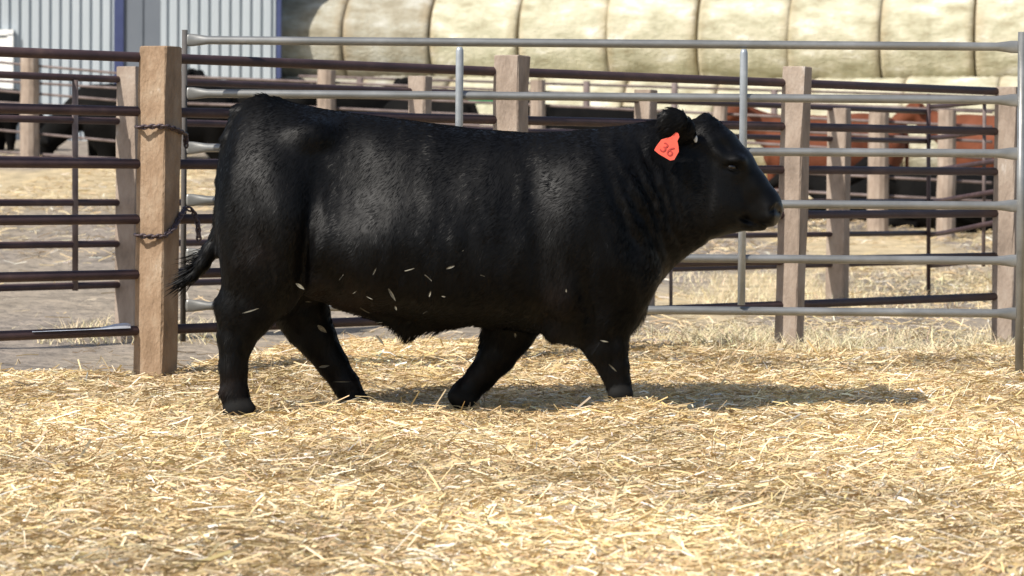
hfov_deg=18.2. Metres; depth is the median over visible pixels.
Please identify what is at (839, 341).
dry grass
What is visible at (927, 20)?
round bale
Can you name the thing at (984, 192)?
corner fence
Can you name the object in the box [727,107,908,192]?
cow
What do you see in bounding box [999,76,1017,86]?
round bale
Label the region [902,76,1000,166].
round bale
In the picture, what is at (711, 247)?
scattered straw
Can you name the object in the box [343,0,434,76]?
round bale
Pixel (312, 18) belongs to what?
round bale
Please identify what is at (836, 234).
pipe fence
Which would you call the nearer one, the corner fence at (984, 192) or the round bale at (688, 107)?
the corner fence at (984, 192)
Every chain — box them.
[133,206,201,241]
[134,123,188,148]
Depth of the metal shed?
55.88 m
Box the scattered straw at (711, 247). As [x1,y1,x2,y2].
[0,153,999,368]
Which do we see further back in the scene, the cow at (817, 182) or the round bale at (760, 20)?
the round bale at (760, 20)
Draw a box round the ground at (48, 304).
[0,140,991,373]
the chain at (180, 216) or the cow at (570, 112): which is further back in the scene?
the cow at (570, 112)
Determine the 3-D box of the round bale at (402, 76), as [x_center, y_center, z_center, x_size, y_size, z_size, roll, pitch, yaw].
[-1.767,-2.761,55.902,1.585,1.923,1.834,1,-13,15]
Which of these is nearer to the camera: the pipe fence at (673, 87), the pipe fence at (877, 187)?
the pipe fence at (877, 187)
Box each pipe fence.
[0,46,1016,378]
[0,58,992,239]
[0,66,930,342]
[299,75,994,166]
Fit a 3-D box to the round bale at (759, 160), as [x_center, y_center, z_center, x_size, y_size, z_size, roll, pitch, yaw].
[4.348,-2.657,54.390,1.585,1.834,1.923,1,14,14]
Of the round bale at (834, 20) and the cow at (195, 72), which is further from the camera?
the round bale at (834, 20)
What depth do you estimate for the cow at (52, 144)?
48.12 m
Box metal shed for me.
[0,0,281,140]
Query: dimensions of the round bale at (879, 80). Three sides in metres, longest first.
1.881 x 1.870 x 1.585 m
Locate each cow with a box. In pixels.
[0,88,57,150]
[39,83,238,158]
[187,68,316,105]
[336,77,407,111]
[383,100,478,126]
[528,100,659,129]
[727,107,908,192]
[769,174,891,222]
[850,157,992,228]
[892,104,994,167]
[934,175,993,233]
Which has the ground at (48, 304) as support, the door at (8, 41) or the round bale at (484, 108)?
the round bale at (484, 108)
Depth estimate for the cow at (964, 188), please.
39.65 m
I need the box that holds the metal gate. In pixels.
[180,30,1023,375]
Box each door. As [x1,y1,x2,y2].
[0,30,13,88]
[124,0,160,65]
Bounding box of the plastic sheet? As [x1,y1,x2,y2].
[32,323,130,331]
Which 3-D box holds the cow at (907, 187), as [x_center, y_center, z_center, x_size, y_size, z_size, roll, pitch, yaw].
[5.400,-1.206,40.973,2.551,0.972,1.008,0,2,-6]
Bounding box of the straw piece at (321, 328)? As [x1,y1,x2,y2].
[318,325,326,332]
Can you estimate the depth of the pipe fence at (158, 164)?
16.15 m
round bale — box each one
[275,0,348,78]
[284,76,363,85]
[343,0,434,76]
[363,75,455,88]
[430,0,522,76]
[448,76,542,126]
[519,0,609,77]
[541,78,628,106]
[607,0,700,74]
[623,81,718,118]
[698,0,790,77]
[717,78,814,176]
[788,0,882,78]
[810,77,906,166]
[880,0,976,78]
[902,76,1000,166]
[975,0,1023,76]
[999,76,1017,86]
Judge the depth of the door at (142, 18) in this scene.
55.88 m
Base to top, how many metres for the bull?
1.395 m
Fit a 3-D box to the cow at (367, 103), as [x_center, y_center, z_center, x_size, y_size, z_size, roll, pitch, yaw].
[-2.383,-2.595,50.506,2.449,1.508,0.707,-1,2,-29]
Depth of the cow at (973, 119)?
45.78 m
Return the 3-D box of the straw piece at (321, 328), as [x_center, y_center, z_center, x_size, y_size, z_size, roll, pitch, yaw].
[-0.808,0.175,13.615,0.055,0.019,0.005,40,-6,-31]
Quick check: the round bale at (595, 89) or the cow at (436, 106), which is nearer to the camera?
the cow at (436, 106)
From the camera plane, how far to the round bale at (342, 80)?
55.93 m
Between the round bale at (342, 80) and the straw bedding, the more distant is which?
the round bale at (342, 80)
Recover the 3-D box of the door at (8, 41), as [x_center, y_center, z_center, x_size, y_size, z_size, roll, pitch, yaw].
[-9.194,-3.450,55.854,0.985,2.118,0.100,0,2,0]
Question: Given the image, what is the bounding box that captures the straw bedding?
[0,328,1023,575]
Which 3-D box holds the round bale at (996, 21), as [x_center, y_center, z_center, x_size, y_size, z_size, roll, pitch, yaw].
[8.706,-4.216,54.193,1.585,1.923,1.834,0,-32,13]
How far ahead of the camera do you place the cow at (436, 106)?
48.46 m
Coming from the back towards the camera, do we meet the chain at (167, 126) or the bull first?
the chain at (167, 126)
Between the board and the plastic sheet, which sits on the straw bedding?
the board
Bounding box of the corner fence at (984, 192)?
[929,95,993,267]
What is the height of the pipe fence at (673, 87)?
2.047 m
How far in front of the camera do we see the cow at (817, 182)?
42.34 m
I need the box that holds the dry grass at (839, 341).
[33,266,1014,354]
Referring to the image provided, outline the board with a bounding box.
[861,347,905,351]
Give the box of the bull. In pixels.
[163,92,782,416]
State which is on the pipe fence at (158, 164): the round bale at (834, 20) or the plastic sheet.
the plastic sheet
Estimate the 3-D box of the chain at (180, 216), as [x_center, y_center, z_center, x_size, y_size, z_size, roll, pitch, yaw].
[-1.618,-0.299,14.999,0.311,0.171,0.235,0,2,0]
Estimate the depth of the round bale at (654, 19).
54.90 m
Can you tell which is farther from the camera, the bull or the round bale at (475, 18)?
the round bale at (475, 18)
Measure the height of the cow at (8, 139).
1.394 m
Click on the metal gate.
(740, 258)
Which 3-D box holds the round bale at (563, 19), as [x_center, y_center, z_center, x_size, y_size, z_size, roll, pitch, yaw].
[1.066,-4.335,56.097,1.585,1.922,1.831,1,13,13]
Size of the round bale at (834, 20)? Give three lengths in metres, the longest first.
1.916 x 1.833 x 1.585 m

